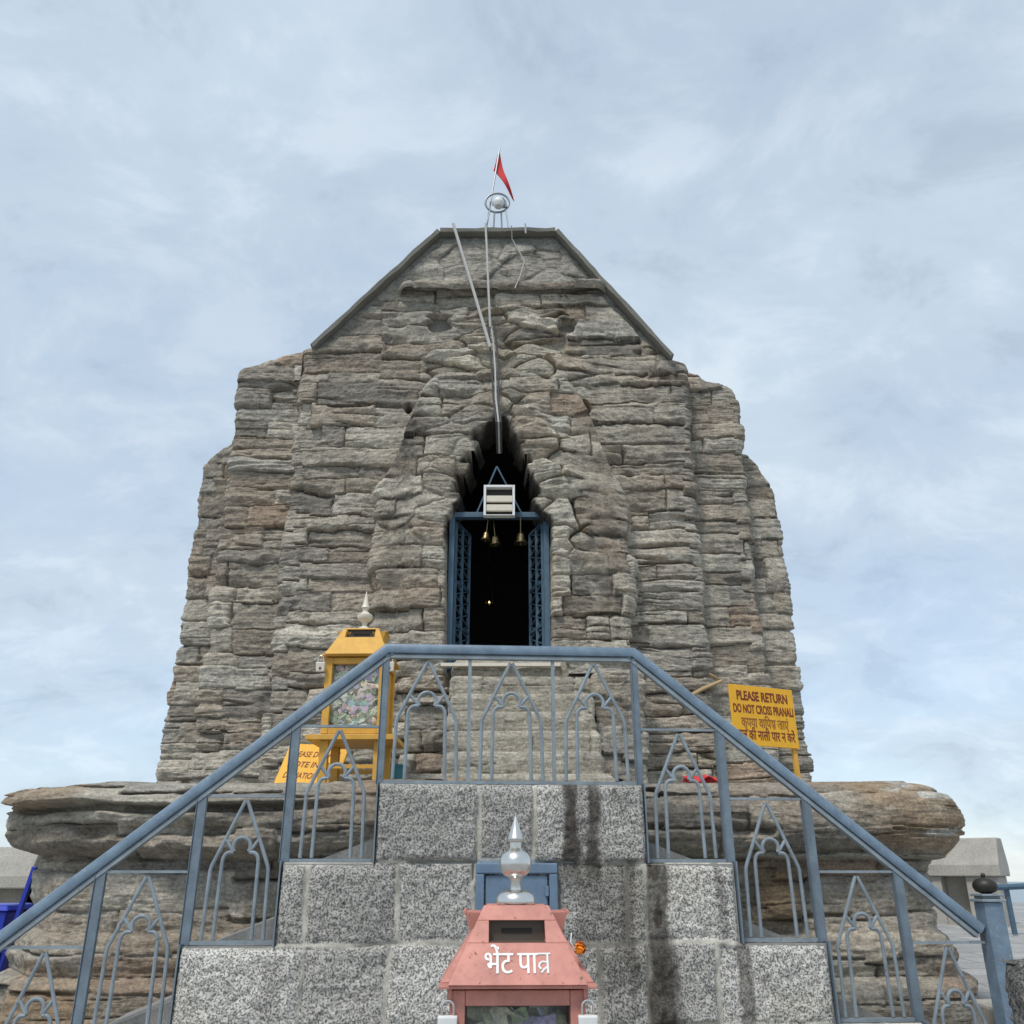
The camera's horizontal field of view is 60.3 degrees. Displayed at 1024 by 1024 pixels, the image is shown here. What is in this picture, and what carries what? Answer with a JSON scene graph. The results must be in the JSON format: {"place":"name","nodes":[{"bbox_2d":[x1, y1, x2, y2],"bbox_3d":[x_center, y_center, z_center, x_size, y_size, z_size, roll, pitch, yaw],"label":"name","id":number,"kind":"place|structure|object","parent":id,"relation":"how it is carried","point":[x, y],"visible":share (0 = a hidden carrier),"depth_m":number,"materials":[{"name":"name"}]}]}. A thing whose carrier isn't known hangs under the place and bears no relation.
{"place":"outdoors","nodes":[
{"label":"outdoors","id":0,"kind":"place"},
{"bbox_2d":[0,847,46,903],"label":"parapet wall","id":1,"kind":"structure","parent":0,"point":[16,865],"depth_m":13.04,"materials":[{"name":"grey concrete"}]},
{"bbox_2d":[0,0,1023,881],"label":"sky","id":2,"kind":"structure","parent":0,"point":[816,207],"materials":[{"name":"blue"}]},
{"bbox_2d":[438,815,596,1023],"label":"donation box","id":3,"kind":"object","parent":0,"point":[515,949],"visible":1,"depth_m":3.27,"materials":[{"name":"red paint"}]},
{"bbox_2d":[438,999,457,1023],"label":"padlock","id":4,"kind":"object","parent":3,"relation":"hanging from","point":[448,1019],"visible":1,"depth_m":3.15,"materials":[{"name":"white paint"}]},
{"bbox_2d":[467,1006,566,1023],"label":"banknotes","id":5,"kind":"object","parent":3,"relation":"in","point":[516,1015],"visible":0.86,"depth_m":3.27,"materials":[{"name":"paper"}]},
{"bbox_2d":[570,933,585,954],"bbox_3d":[0.252,1.625,3.319,0.055,0.076,0.050,-8,-24,19],"label":"marigold","id":6,"kind":"object","parent":3,"relation":"hanging from","point":[580,948],"visible":1,"depth_m":3.30,"materials":[{"name":"orange plant"}]},
{"bbox_2d":[578,999,597,1023],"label":"padlock","id":7,"kind":"object","parent":3,"relation":"hanging from","point":[592,1018],"visible":1,"depth_m":3.16,"materials":[{"name":"white paint"}]},
{"bbox_2d":[927,837,1009,926],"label":"parapet wall","id":8,"kind":"structure","parent":0,"point":[959,868],"depth_m":16.09,"materials":[{"name":"grey concrete"}]},
{"bbox_2d":[937,902,1023,998],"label":"terrace","id":9,"kind":"structure","parent":0,"point":[970,961],"depth_m":11.77,"materials":[{"name":"grey stone"}]},
{"bbox_2d":[0,903,32,970],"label":"waste bin","id":10,"kind":"object","parent":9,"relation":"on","point":[8,912],"visible":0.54,"depth_m":7.94,"materials":[{"name":"blue plastic"}]},
{"bbox_2d":[0,866,37,971],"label":"blue pole","id":11,"kind":"object","parent":9,"relation":"on","point":[21,905],"visible":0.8,"depth_m":7.99,"materials":[{"name":"plastic"}]},
{"bbox_2d":[0,778,978,1023],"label":"temple plinth","id":12,"kind":"structure","parent":9,"relation":"on","point":[68,832],"depth_m":6.69,"materials":[{"name":"stone"}]},
{"bbox_2d":[274,744,346,782],"bbox_3d":[-1.839,2.352,8.061,0.574,0.594,0.023,1,-59,7],"label":"notice board","id":13,"kind":"object","parent":12,"relation":"on","point":[308,761],"visible":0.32,"depth_m":8.11,"materials":[{"name":"yellow paint"}]},
{"bbox_2d":[305,591,403,782],"bbox_3d":[-1.362,1.584,7.927,0.762,1.815,0.656,0,-22,1],"label":"donation box","id":14,"kind":"object","parent":12,"relation":"on","point":[354,646],"visible":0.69,"depth_m":7.76,"materials":[{"name":"yellow paint"}]},
{"bbox_2d":[316,655,325,671],"bbox_3d":[-1.670,1.323,7.698,0.082,0.144,0.037,-1,-18,2],"label":"padlock","id":15,"kind":"object","parent":14,"relation":"hanging from","point":[320,666],"visible":1,"depth_m":7.68,"materials":[{"name":"silver metal"}]},
{"bbox_2d":[330,665,379,724],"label":"banknotes","id":16,"kind":"object","parent":14,"relation":"in","point":[357,704],"visible":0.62,"depth_m":7.67,"materials":[{"name":"paper"}]},
{"bbox_2d":[389,659,394,671],"bbox_3d":[-1.066,1.319,7.688,0.082,0.144,0.037,-1,-18,2],"label":"padlock","id":17,"kind":"object","parent":14,"relation":"hanging from","point":[392,663],"visible":0.27,"depth_m":7.66,"materials":[{"name":"silver metal"}]},
{"bbox_2d":[390,750,402,778],"bbox_3d":[-1.119,2.381,8.046,0.320,0.428,0.320,0,-22,0],"label":"bucket","id":18,"kind":"object","parent":12,"relation":"on","point":[398,773],"visible":0.27,"depth_m":7.95,"materials":[{"name":"teal plastic"}]},
{"bbox_2d":[156,227,813,783],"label":"stone temple","id":19,"kind":"structure","parent":12,"relation":"on","point":[352,463],"depth_m":11.43,"materials":[{"name":"grey stone"}]},
{"bbox_2d":[452,223,491,347],"bbox_3d":[-0.572,-3.199,12.330,0.611,2.170,0.050,-4,-23,10],"label":"conduit","id":20,"kind":"object","parent":19,"relation":"attached to","point":[472,287],"visible":1,"depth_m":12.29,"materials":[{"name":"grey metal"}]},
{"bbox_2d":[480,520,490,541],"bbox_3d":[-0.316,0.216,11.095,0.136,0.337,0.136,6,-22,2],"label":"brass bell","id":21,"kind":"object","parent":19,"relation":"hanging from","point":[485,537],"visible":0.98,"depth_m":11.03,"materials":[{"name":"gold metal"}]},
{"bbox_2d":[484,223,490,327],"bbox_3d":[-0.342,-3.361,12.440,0.071,1.829,0.147,12,-25,-27],"label":"cable","id":22,"kind":"object","parent":19,"relation":"attached to","point":[488,284],"visible":1,"depth_m":12.36,"materials":[{"name":"grey metal"}]},
{"bbox_2d":[485,468,492,607],"bbox_3d":[-0.326,0.343,13.030,0.110,2.204,0.107,0,-22,0],"label":"oil lamp","id":23,"kind":"object","parent":19,"relation":"hanging from","point":[489,604],"visible":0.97,"depth_m":12.64,"materials":[{"name":"gold metal"}]},
{"bbox_2d":[487,320,497,453],"bbox_3d":[-0.262,-1.751,11.601,0.176,2.031,0.340,0,-22,0],"label":"cable","id":24,"kind":"object","parent":19,"relation":"attached to","point":[493,390],"visible":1,"depth_m":11.46,"materials":[{"name":"grey metal"}]},
{"bbox_2d":[490,322,499,453],"bbox_3d":[-0.230,-1.751,11.601,0.161,2.031,0.340,0,-22,0],"label":"cable","id":25,"kind":"object","parent":19,"relation":"attached to","point":[496,390],"visible":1,"depth_m":11.47,"materials":[{"name":"grey metal"}]},
{"bbox_2d":[490,518,501,546],"bbox_3d":[-0.220,0.246,11.083,0.152,0.402,0.152,-5,-22,-2],"label":"brass bell","id":26,"kind":"object","parent":19,"relation":"hanging from","point":[495,541],"visible":0.98,"depth_m":11.01,"materials":[{"name":"gold metal"}]},
{"bbox_2d":[484,192,509,227],"bbox_3d":[-0.230,-4.479,13.233,0.414,0.841,0.175,0,-22,0],"label":"ring lamp","id":27,"kind":"object","parent":19,"relation":"on","point":[498,203],"visible":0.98,"depth_m":13.27,"materials":[{"name":"metal"}]},
{"bbox_2d":[492,320,501,453],"bbox_3d":[-0.198,-1.751,11.602,0.146,2.031,0.340,0,-22,0],"label":"cable","id":28,"kind":"object","parent":19,"relation":"attached to","point":[498,388],"visible":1,"depth_m":11.49,"materials":[{"name":"grey metal"}]},
{"bbox_2d":[483,485,514,519],"bbox_3d":[-0.159,-0.104,11.112,0.390,0.412,0.250,0,-22,0],"label":"slatted lamp","id":29,"kind":"object","parent":19,"relation":"attached to","point":[499,501],"visible":1,"depth_m":11.02,"materials":[{"name":"white metal"}]},
{"bbox_2d":[487,148,513,225],"bbox_3d":[-0.191,-4.876,13.474,0.464,1.776,0.111,3,-22,-7],"label":"pennant","id":30,"kind":"object","parent":19,"relation":"on","point":[499,170],"visible":0.98,"depth_m":13.60,"materials":[{"name":"fabric"}]},
{"bbox_2d":[511,226,524,288],"bbox_3d":[0.059,-3.601,12.661,0.141,1.122,0.239,-17,-28,36],"label":"cable","id":31,"kind":"object","parent":19,"relation":"attached to","point":[521,256],"visible":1,"depth_m":12.74,"materials":[{"name":"grey metal"}]},
{"bbox_2d":[514,517,527,545],"bbox_3d":[0.107,0.238,11.086,0.176,0.385,0.176,0,-22,0],"label":"brass bell","id":32,"kind":"object","parent":19,"relation":"hanging from","point":[520,539],"visible":1,"depth_m":11.02,"materials":[{"name":"gold metal"}]},
{"bbox_2d":[692,673,722,694],"bbox_3d":[2.195,2.071,10.405,0.577,0.351,0.202,-8,-24,19],"label":"wooden stick","id":33,"kind":"object","parent":19,"relation":"attached to","point":[701,689],"visible":0.68,"depth_m":10.37,"materials":[{"name":"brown wood"}]},
{"bbox_2d":[398,654,653,783],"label":"door steps","id":34,"kind":"structure","parent":12,"relation":"on","point":[511,751],"depth_m":9.29,"materials":[{"name":"stone"}]},
{"bbox_2d":[682,774,717,782],"bbox_3d":[1.549,2.200,7.253,0.283,0.078,0.128,0,-22,0],"label":"red cloth","id":35,"kind":"object","parent":12,"relation":"on","point":[708,779],"visible":0.65,"depth_m":7.23,"materials":[{"name":"red fabric"}]},
{"bbox_2d":[728,684,800,778],"bbox_3d":[2.445,2.220,8.498,0.764,1.064,0.058,10,-26,-22],"label":"warning sign","id":36,"kind":"object","parent":12,"relation":"on","point":[763,716],"visible":0.98,"depth_m":8.57,"materials":[{"name":"yellow metal"}]},
{"bbox_2d":[972,999,995,1023],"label":"wall","id":37,"kind":"structure","parent":9,"relation":"on","point":[986,1006],"depth_m":6.21,"materials":[{"name":"grey concrete"}]},
{"bbox_2d":[997,883,1023,933],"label":"terrace railing","id":38,"kind":"object","parent":9,"relation":"on","point":[1006,888],"visible":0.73,"depth_m":13.89,"materials":[{"name":"blue metal"}]},
{"bbox_2d":[997,959,1023,1023],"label":"granite pier","id":39,"kind":"structure","parent":0,"point":[1014,980],"depth_m":4.69,"materials":[{"name":"grey stone"}]},
{"bbox_2d":[1007,882,1023,901],"bbox_3d":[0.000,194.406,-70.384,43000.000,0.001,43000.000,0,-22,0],"label":"lake","id":40,"kind":"structure","parent":0,"point":[1017,895],"depth_m":8163.78,"materials":[{"name":"liquid"}]},
{"bbox_3d":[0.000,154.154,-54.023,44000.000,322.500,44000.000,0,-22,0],"label":"ground","id":41,"kind":"structure","parent":0,"visible":0},
{"bbox_2d":[109,783,921,1023],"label":"granite staircase","id":42,"kind":"structure","parent":41,"relation":"on","point":[381,939],"depth_m":5.68,"materials":[{"name":"grey stone"}]},
{"bbox_2d":[0,644,1013,1023],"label":"stair railing","id":43,"kind":"object","parent":42,"relation":"on","point":[988,926],"visible":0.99,"depth_m":5.98,"materials":[{"name":"blue metal"}]}
]}

